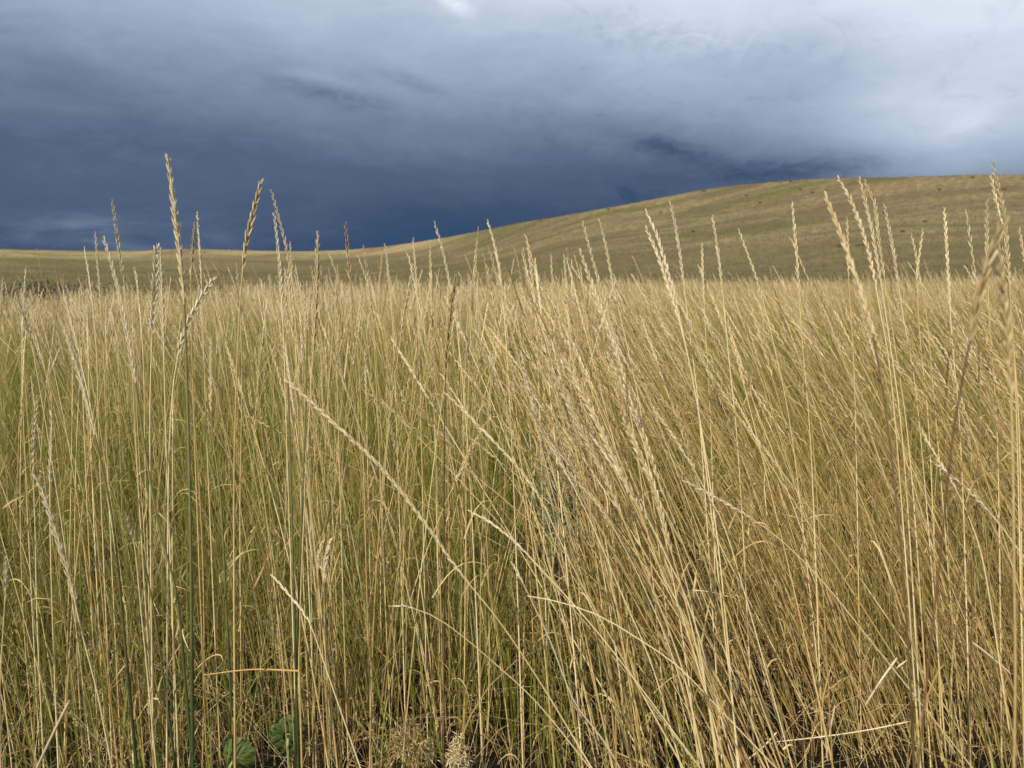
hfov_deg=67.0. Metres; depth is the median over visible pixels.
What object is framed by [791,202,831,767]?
grass stalk
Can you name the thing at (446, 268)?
grass stalk
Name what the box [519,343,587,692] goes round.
grass stalk
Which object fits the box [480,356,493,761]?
grass stalk
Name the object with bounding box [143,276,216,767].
grass stalk
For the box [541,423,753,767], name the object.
grass stalk
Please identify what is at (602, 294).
grass stalk
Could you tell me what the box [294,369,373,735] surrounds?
grass stalk
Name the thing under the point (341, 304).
grass stalk
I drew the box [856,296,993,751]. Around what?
grass stalk
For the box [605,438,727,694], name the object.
grass stalk
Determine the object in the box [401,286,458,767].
grass stalk
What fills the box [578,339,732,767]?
grass stalk
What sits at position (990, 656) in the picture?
broken straw
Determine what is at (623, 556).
grass stalk
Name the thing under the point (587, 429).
grass stalk
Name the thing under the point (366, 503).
grass stalk
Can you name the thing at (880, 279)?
grass stalk
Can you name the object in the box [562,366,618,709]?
grass stalk
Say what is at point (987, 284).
grass stalk
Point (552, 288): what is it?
grass stalk
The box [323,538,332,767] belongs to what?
foxtail grass
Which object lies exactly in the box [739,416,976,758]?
grass stalk
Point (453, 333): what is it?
grass stalk
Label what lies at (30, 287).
brush clump
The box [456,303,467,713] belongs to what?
grass stalk
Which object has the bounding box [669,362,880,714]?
grass stalk
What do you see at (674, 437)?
grass stalk
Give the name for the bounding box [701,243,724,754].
grass stalk
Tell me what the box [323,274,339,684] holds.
grass stalk
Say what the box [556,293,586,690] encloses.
grass stalk
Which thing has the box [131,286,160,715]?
grass stalk
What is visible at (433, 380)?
grass stalk
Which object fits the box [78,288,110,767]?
grass stalk
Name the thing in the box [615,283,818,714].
grass stalk
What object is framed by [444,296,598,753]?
grass stalk
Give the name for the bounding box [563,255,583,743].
grass stalk
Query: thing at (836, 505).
grass stalk
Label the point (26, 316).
grass stalk
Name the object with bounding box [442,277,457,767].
grass stalk
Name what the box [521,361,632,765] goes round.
grass stalk
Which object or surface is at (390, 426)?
grass stalk
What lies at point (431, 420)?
grass stalk
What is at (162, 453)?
grass stalk
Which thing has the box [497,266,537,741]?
grass stalk
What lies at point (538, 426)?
grass stalk
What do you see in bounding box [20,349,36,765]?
grass stalk
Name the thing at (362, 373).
grass stalk
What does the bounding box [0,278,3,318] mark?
grass stalk
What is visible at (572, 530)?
grass stalk
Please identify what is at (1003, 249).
grass stalk
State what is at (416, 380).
grass stalk
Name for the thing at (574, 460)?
grass stalk
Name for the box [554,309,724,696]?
grass stalk
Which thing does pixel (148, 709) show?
foxtail grass
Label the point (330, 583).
grass stalk
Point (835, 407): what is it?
grass stalk
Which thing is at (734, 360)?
grass stalk
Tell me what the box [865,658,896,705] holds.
broken straw
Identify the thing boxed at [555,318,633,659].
grass stalk
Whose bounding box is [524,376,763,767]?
grass stalk
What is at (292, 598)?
grass stalk
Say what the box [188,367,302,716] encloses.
grass stalk
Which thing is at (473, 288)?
grass stalk
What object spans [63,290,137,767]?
grass stalk
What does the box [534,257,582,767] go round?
grass stalk
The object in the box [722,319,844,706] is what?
grass stalk
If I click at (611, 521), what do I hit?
grass stalk
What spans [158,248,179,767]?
grass stalk
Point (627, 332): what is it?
grass stalk
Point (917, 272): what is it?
grass stalk
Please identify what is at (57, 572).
grass stalk
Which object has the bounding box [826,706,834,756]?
broken straw
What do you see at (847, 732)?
broken straw
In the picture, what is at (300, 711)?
snapped straw
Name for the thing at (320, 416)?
grass stalk
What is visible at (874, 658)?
grass stalk
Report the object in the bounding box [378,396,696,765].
grass stalk
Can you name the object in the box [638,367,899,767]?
grass stalk
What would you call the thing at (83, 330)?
grass stalk
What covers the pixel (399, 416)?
grass stalk
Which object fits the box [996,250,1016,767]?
grass stalk
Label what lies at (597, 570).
grass stalk
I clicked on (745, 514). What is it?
grass stalk
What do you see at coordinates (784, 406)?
grass stalk
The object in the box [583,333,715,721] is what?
grass stalk
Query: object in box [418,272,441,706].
grass stalk
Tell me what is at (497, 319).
grass stalk
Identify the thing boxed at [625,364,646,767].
grass stalk
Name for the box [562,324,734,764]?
grass stalk
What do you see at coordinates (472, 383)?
grass stalk
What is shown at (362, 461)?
grass stalk
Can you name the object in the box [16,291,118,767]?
grass stalk
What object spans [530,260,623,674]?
grass stalk
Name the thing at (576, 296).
grass stalk
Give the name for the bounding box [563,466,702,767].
grass stalk
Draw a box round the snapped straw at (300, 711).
[204,669,302,767]
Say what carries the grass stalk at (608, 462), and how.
on the ground at (12, 260)
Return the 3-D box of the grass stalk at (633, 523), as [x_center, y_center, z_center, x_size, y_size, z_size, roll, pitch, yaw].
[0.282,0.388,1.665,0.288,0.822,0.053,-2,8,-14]
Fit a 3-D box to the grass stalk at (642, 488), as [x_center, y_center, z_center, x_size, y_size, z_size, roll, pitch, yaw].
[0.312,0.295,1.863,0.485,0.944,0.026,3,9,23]
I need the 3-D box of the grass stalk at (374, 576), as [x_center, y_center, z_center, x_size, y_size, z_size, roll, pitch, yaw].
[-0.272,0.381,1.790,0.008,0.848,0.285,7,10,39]
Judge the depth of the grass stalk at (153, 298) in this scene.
1.36 m
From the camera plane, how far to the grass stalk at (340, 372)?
1.47 m
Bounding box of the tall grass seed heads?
[0,209,1023,487]
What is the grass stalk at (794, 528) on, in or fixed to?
on the ground at (12, 260)
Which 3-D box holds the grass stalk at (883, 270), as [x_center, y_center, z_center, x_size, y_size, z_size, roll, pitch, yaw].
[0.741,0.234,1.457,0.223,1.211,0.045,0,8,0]
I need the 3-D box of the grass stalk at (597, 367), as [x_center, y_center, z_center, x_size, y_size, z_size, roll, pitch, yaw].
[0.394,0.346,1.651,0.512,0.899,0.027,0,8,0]
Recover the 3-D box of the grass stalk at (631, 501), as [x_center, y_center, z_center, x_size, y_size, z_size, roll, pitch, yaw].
[0.261,0.303,1.673,0.520,0.982,0.028,-1,8,-6]
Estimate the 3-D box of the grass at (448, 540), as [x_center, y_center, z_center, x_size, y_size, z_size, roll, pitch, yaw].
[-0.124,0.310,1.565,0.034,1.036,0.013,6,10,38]
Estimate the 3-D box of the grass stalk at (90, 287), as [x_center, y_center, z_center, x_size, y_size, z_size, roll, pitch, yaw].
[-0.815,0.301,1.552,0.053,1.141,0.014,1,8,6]
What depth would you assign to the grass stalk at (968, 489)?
1.19 m
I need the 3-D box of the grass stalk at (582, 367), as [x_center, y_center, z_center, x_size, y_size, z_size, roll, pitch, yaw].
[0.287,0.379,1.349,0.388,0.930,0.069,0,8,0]
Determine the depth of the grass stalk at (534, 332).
1.52 m
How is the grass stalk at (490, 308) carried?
on the ground at (12, 260)
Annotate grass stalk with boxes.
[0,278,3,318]
[0,556,8,767]
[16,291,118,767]
[20,288,92,767]
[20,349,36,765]
[22,267,40,756]
[30,395,44,767]
[31,377,84,758]
[31,473,112,767]
[35,295,99,723]
[42,392,59,767]
[56,362,73,755]
[60,322,137,767]
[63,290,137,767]
[65,305,119,764]
[74,292,87,767]
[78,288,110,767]
[79,316,127,765]
[84,246,121,761]
[86,305,106,753]
[94,231,121,757]
[102,235,190,758]
[111,201,154,736]
[124,512,156,767]
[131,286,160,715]
[134,268,170,764]
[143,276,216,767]
[149,244,159,767]
[152,291,186,612]
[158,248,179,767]
[165,153,209,767]
[171,383,186,763]
[179,291,204,767]
[187,347,308,751]
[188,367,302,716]
[189,223,207,767]
[193,349,357,724]
[196,211,220,767]
[208,337,233,767]
[225,344,328,767]
[233,178,263,767]
[235,264,241,737]
[243,351,293,767]
[245,302,348,728]
[251,376,320,767]
[269,343,341,753]
[270,190,316,767]
[271,574,360,767]
[273,214,294,698]
[277,269,334,767]
[280,365,329,760]
[285,343,334,759]
[285,379,616,767]
[287,266,337,767]
[289,242,310,755]
[292,301,382,709]
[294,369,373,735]
[298,230,319,712]
[304,311,313,748]
[307,403,344,745]
[308,345,341,759]
[309,384,375,742]
[312,301,398,733]
[312,302,438,726]
[313,378,356,767]
[315,308,377,762]
[318,321,369,719]
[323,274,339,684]
[325,332,441,751]
[328,268,386,709]
[334,296,354,762]
[336,276,404,727]
[344,224,372,767]
[350,281,370,636]
[351,362,434,745]
[361,348,428,739]
[361,388,724,722]
[363,247,389,719]
[364,351,373,724]
[369,324,400,767]
[371,299,389,683]
[375,297,442,767]
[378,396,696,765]
[378,422,486,767]
[380,264,413,701]
[383,403,437,739]
[384,244,404,709]
[389,340,421,755]
[389,604,589,767]
[390,336,648,767]
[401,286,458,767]
[402,333,418,681]
[405,267,439,731]
[406,390,654,736]
[412,239,427,737]
[416,323,496,704]
[416,336,435,706]
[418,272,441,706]
[429,247,441,747]
[430,330,442,710]
[434,222,483,767]
[436,335,510,750]
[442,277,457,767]
[443,391,683,767]
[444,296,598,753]
[446,378,480,738]
[451,329,706,761]
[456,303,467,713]
[458,429,768,704]
[459,272,583,767]
[459,323,465,726]
[459,332,710,690]
[462,330,669,767]
[463,242,477,763]
[465,283,520,711]
[465,336,489,755]
[467,303,590,747]
[467,354,593,704]
[467,510,700,767]
[469,367,604,766]
[473,260,632,767]
[473,332,613,767]
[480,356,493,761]
[482,320,651,721]
[484,309,766,765]
[484,347,647,761]
[486,265,560,767]
[487,220,523,767]
[488,246,611,767]
[488,327,735,723]
[490,329,621,746]
[491,370,596,767]
[493,315,632,764]
[493,371,721,767]
[496,280,635,736]
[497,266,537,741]
[500,369,729,767]
[503,364,730,767]
[505,260,616,701]
[505,320,677,730]
[511,561,620,767]
[514,297,739,728]
[516,377,712,699]
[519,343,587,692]
[520,306,638,765]
[520,377,738,742]
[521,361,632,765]
[522,247,602,742]
[522,254,658,767]
[522,294,561,741]
[524,265,662,728]
[524,301,751,726]
[524,307,658,765]
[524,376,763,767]
[526,242,549,733]
[527,318,607,766]
[527,596,776,767]
[529,384,748,767]
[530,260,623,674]
[530,413,681,767]
[531,301,663,756]
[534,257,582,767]
[538,330,629,721]
[538,342,743,747]
[540,336,713,724]
[541,304,768,728]
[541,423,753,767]
[542,355,661,765]
[546,278,615,748]
[547,308,735,709]
[547,359,704,767]
[548,394,775,765]
[550,254,561,709]
[550,441,765,767]
[552,273,652,767]
[553,332,757,728]
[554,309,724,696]
[554,353,630,767]
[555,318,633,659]
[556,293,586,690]
[559,360,680,614]
[560,353,745,766]
[560,365,677,733]
[561,385,650,766]
[562,281,624,720]
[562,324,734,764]
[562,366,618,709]
[562,398,625,629]
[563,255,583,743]
[563,315,643,767]
[563,351,728,767]
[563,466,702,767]
[565,352,617,767]
[566,248,667,736]
[566,258,697,762]
[567,334,744,767]
[569,312,656,740]
[570,389,705,755]
[571,318,631,744]
[571,361,612,662]
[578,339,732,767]
[579,249,699,765]
[579,264,637,767]
[582,221,668,767]
[582,293,700,732]
[582,338,802,736]
[582,377,680,679]
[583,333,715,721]
[583,413,788,757]
[585,302,779,767]
[586,430,734,767]
[591,392,656,697]
[594,316,722,718]
[597,321,770,749]
[598,219,683,764]
[599,392,729,712]
[601,292,777,735]
[602,332,709,766]
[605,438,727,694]
[606,323,825,748]
[606,352,717,767]
[607,301,847,723]
[609,354,768,767]
[609,376,761,767]
[609,413,799,729]
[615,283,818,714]
[620,305,799,726]
[622,417,719,767]
[623,372,793,742]
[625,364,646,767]
[633,359,784,767]
[635,412,839,711]
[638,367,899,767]
[639,315,774,706]
[645,209,762,767]
[645,225,739,767]
[648,317,831,703]
[651,413,900,711]
[652,407,792,767]
[660,398,826,703]
[669,202,722,767]
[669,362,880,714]
[670,323,823,702]
[670,347,807,727]
[676,405,782,767]
[678,329,915,758]
[682,480,992,767]
[697,264,877,752]
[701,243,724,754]
[703,361,964,767]
[710,377,819,726]
[711,216,754,767]
[722,303,833,767]
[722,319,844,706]
[726,350,938,705]
[728,385,852,709]
[729,350,874,701]
[731,289,875,755]
[733,339,835,708]
[738,228,827,760]
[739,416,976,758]
[751,324,948,706]
[758,277,946,767]
[776,374,864,731]
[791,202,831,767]
[805,337,845,767]
[812,280,999,735]
[816,293,948,715]
[818,383,1021,702]
[824,190,943,767]
[837,175,921,767]
[838,429,971,710]
[840,384,1021,705]
[841,339,1023,555]
[846,218,865,758]
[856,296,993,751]
[858,177,923,767]
[864,179,931,767]
[869,327,1023,561]
[881,363,974,743]
[883,204,947,767]
[891,313,1023,564]
[911,235,963,754]
[914,365,1023,588]
[916,229,944,761]
[917,214,1009,767]
[918,426,1012,760]
[929,460,1023,557]
[943,210,971,767]
[946,351,1023,606]
[952,415,1023,609]
[984,199,1002,764]
[989,175,1023,767]
[991,160,1023,767]
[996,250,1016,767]
[1018,229,1023,262]
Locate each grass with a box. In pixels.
[0,173,1023,292]
[0,463,1023,767]
[7,270,1023,311]
[147,686,153,767]
[276,624,288,767]
[290,652,293,741]
[316,540,325,767]
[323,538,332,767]
[447,281,454,766]
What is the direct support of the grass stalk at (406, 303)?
on the ground at (12, 260)
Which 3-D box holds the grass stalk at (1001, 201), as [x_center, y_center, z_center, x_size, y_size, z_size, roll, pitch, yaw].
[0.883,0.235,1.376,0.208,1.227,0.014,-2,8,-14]
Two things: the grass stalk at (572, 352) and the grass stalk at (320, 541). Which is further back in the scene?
the grass stalk at (320, 541)
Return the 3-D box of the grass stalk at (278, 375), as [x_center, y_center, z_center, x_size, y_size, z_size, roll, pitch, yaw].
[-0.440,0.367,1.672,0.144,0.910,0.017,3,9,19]
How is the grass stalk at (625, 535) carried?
on the ground at (12, 260)
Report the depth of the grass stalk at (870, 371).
1.59 m
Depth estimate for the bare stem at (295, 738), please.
1.30 m
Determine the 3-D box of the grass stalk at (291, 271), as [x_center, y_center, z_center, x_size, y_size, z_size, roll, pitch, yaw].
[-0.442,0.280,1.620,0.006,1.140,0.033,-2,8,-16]
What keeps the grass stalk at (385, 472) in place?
on the ground at (12, 260)
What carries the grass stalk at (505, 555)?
on the ground at (12, 260)
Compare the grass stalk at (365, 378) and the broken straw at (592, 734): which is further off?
the grass stalk at (365, 378)
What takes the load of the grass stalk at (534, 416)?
on the ground at (12, 260)
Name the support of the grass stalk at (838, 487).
on the ground at (12, 260)
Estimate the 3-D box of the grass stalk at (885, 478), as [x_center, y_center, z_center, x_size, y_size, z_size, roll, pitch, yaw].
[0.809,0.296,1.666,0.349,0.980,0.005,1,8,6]
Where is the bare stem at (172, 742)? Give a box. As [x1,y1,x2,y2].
[142,555,176,767]
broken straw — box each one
[36,700,69,767]
[572,702,610,765]
[693,590,727,596]
[749,732,776,759]
[776,721,910,741]
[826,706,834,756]
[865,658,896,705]
[878,660,906,689]
[972,642,1010,673]
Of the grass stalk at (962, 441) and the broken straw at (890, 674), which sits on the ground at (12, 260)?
the grass stalk at (962, 441)
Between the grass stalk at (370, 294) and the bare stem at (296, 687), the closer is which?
the bare stem at (296, 687)
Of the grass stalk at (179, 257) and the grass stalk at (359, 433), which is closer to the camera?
the grass stalk at (179, 257)
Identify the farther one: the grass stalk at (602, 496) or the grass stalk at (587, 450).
the grass stalk at (602, 496)
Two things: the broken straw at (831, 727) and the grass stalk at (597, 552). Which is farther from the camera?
the grass stalk at (597, 552)
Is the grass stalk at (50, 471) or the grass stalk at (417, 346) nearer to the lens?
the grass stalk at (50, 471)
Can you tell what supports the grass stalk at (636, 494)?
on the ground at (12, 260)
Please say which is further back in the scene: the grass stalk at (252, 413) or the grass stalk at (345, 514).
the grass stalk at (345, 514)
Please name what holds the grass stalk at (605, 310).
on the ground at (12, 260)
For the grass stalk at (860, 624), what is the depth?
1.57 m
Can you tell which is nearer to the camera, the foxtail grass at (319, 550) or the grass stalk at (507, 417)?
the foxtail grass at (319, 550)
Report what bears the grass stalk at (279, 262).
on the ground at (12, 260)
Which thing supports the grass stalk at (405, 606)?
on the ground at (12, 260)
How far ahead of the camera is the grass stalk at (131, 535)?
1.27 m
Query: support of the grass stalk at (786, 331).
on the ground at (12, 260)
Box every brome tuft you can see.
[384,707,441,767]
[445,731,475,767]
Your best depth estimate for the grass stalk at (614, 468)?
1.18 m
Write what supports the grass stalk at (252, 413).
on the ground at (12, 260)
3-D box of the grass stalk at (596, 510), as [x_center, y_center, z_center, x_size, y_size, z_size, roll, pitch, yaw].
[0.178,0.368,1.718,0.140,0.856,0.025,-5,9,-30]
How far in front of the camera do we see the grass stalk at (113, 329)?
1.61 m
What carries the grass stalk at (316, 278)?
on the ground at (12, 260)
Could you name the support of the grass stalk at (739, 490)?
on the ground at (12, 260)
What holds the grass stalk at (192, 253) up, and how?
on the ground at (12, 260)
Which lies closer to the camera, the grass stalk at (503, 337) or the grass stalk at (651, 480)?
the grass stalk at (651, 480)
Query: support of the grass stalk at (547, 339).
on the ground at (12, 260)
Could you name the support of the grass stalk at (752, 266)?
on the ground at (12, 260)
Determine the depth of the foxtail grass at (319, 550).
1.29 m
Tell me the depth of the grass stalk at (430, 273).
1.66 m
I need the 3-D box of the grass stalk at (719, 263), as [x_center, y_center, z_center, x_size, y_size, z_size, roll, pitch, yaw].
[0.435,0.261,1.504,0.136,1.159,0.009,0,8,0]
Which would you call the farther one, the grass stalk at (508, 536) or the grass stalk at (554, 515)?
the grass stalk at (554, 515)
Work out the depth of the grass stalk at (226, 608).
1.36 m
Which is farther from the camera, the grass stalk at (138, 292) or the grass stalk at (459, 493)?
the grass stalk at (459, 493)
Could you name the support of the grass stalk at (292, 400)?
on the ground at (12, 260)
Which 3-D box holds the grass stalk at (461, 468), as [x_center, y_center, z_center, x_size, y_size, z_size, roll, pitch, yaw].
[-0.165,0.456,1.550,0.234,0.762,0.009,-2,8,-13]
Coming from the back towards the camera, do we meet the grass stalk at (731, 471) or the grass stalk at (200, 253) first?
the grass stalk at (731, 471)
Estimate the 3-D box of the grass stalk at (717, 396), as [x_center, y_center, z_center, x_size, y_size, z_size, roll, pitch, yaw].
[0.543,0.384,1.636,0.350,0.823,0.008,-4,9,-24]
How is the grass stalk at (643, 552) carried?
on the ground at (12, 260)
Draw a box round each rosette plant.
[221,737,255,767]
[269,715,306,767]
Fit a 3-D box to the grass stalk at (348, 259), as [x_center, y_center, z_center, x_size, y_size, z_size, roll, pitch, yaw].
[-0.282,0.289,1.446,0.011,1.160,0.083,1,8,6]
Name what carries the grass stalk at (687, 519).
on the ground at (12, 260)
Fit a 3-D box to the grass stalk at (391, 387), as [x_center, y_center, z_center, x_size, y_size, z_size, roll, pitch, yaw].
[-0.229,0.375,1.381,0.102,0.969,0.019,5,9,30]
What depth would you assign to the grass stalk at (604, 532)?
1.69 m
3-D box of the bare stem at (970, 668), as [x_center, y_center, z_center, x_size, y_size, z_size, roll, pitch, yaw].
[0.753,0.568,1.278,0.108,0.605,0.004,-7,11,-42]
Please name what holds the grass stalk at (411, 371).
on the ground at (12, 260)
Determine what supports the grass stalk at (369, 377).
on the ground at (12, 260)
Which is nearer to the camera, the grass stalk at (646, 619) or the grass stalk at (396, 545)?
the grass stalk at (646, 619)
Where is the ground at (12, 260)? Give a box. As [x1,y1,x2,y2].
[0,174,1023,767]
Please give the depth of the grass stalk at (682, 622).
1.45 m
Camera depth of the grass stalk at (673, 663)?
1.16 m
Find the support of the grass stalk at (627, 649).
on the ground at (12, 260)
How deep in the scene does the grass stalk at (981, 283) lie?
0.66 m
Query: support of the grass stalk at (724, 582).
on the ground at (12, 260)
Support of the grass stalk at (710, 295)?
on the ground at (12, 260)
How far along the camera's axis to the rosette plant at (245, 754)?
1.46 m
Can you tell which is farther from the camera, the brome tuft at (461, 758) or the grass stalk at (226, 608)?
the brome tuft at (461, 758)
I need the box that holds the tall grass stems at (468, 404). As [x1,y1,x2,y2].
[0,214,1023,767]
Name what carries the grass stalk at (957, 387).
on the ground at (12, 260)
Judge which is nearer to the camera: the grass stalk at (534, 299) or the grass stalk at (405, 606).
the grass stalk at (405, 606)
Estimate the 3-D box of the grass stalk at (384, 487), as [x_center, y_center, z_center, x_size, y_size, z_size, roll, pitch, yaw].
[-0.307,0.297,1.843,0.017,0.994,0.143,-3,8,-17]
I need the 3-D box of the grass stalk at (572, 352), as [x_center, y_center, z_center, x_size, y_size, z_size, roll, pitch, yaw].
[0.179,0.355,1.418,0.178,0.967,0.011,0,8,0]
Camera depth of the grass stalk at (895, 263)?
1.51 m
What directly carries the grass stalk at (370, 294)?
on the ground at (12, 260)
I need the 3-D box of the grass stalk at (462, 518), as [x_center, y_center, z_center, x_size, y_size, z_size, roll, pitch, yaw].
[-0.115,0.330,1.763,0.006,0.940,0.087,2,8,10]
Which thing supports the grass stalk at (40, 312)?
on the ground at (12, 260)
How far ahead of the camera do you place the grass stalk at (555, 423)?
1.58 m
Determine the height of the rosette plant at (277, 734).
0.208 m
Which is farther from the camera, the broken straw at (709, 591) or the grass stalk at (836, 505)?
the grass stalk at (836, 505)
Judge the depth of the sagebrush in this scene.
2.52 m
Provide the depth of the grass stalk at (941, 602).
1.64 m
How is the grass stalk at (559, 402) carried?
on the ground at (12, 260)
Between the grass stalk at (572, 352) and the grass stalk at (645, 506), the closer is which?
the grass stalk at (572, 352)
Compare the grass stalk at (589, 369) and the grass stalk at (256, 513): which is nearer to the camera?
the grass stalk at (589, 369)
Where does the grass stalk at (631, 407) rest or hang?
on the ground at (12, 260)
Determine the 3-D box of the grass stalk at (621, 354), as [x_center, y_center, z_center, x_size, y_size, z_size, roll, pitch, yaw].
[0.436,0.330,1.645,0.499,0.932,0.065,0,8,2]
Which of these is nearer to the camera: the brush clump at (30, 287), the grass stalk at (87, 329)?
the grass stalk at (87, 329)
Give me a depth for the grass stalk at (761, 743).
1.40 m
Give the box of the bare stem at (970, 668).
[967,560,972,767]
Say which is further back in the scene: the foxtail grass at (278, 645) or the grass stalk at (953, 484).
the foxtail grass at (278, 645)
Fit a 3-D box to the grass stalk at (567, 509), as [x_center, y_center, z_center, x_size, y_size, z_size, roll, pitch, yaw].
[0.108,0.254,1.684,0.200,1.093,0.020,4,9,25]
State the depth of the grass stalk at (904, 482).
1.59 m
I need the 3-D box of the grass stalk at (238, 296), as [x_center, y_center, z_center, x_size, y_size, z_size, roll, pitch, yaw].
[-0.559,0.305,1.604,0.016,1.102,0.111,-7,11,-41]
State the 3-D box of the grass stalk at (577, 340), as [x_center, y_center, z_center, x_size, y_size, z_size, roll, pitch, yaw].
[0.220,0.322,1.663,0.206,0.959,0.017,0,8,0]
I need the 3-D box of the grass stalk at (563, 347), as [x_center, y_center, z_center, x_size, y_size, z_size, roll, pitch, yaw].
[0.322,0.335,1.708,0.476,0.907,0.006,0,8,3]
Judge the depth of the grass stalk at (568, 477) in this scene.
1.25 m
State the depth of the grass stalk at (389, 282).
1.65 m
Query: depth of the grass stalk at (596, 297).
1.31 m
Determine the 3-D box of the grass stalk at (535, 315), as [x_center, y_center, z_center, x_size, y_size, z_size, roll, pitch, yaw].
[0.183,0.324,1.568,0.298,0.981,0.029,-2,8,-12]
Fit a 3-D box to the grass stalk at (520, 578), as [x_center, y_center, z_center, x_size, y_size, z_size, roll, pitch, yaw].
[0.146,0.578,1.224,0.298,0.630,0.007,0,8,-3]
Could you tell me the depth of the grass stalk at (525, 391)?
1.80 m
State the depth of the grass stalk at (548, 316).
1.75 m
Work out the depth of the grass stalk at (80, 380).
1.26 m
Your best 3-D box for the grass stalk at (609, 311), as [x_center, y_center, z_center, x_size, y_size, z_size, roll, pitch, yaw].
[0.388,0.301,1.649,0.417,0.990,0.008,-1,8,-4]
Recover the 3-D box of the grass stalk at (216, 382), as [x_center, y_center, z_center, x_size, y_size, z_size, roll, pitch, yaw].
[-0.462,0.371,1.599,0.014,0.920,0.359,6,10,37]
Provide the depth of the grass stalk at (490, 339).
1.75 m
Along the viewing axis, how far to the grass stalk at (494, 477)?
1.83 m
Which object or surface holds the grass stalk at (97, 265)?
on the ground at (12, 260)
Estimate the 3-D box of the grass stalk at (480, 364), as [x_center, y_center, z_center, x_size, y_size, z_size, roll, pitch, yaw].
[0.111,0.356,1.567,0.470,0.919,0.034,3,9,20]
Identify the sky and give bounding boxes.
[0,0,1023,250]
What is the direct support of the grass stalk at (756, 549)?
on the ground at (12, 260)
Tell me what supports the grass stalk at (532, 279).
on the ground at (12, 260)
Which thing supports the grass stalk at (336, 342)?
on the ground at (12, 260)
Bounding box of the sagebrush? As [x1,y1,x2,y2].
[529,399,609,585]
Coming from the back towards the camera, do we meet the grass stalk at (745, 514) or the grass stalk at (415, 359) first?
the grass stalk at (415, 359)
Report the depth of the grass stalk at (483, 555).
1.65 m
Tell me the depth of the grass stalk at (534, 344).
1.46 m
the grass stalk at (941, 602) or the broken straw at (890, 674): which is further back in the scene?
the grass stalk at (941, 602)
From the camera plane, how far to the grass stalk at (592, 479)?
1.76 m
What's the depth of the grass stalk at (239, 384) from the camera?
1.48 m
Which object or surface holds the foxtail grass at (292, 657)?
on the ground at (12, 260)
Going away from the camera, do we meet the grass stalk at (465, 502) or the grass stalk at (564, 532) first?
the grass stalk at (564, 532)
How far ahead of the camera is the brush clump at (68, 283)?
17.81 m
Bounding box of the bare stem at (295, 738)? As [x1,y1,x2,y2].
[294,330,307,767]
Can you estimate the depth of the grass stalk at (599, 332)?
1.42 m
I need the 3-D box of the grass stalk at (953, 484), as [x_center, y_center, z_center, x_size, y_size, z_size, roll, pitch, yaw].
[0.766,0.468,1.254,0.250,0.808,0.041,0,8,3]
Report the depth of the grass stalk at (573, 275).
1.63 m
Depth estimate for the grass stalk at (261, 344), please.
1.70 m
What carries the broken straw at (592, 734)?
on the ground at (12, 260)
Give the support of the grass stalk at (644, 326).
on the ground at (12, 260)
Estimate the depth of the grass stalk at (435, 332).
1.54 m
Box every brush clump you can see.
[0,277,102,304]
[0,278,90,316]
[39,282,115,312]
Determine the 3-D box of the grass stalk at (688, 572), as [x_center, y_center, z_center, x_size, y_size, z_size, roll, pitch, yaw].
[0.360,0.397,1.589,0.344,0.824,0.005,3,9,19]
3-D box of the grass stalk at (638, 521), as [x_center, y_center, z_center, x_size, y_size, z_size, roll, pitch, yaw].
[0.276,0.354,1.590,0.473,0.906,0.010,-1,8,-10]
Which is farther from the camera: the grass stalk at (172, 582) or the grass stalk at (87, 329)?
the grass stalk at (87, 329)
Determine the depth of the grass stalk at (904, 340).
1.45 m
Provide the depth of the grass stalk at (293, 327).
1.39 m
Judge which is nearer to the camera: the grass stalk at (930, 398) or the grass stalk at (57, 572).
the grass stalk at (930, 398)
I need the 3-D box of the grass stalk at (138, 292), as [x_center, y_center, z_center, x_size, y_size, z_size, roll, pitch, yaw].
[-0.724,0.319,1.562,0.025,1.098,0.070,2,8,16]
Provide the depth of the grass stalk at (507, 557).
1.69 m
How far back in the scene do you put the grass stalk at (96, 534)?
1.47 m
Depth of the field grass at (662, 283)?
25.92 m
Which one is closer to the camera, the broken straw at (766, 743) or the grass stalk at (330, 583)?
the broken straw at (766, 743)
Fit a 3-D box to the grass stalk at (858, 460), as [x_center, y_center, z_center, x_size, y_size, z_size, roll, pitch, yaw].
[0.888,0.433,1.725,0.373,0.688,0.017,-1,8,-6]
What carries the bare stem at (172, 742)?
on the ground at (12, 260)
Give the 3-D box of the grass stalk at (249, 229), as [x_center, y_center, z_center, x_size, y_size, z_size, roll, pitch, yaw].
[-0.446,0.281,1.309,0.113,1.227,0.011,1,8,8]
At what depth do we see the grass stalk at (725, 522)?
1.66 m
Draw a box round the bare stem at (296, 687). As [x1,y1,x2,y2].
[287,384,299,767]
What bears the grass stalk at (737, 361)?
on the ground at (12, 260)
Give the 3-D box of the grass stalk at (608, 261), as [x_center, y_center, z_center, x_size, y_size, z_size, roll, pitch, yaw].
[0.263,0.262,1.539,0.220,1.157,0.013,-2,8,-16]
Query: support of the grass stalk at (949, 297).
on the ground at (12, 260)
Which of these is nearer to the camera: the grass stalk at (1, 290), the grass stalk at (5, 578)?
the grass stalk at (5, 578)
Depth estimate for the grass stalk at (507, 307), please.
1.68 m
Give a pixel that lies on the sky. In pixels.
(387, 121)
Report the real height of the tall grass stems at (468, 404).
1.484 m
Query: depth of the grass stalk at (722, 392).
1.50 m
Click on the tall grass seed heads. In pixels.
(232, 301)
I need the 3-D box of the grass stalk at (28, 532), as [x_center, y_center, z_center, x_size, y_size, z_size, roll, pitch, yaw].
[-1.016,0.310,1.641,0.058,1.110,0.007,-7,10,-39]
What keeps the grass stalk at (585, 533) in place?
on the ground at (12, 260)

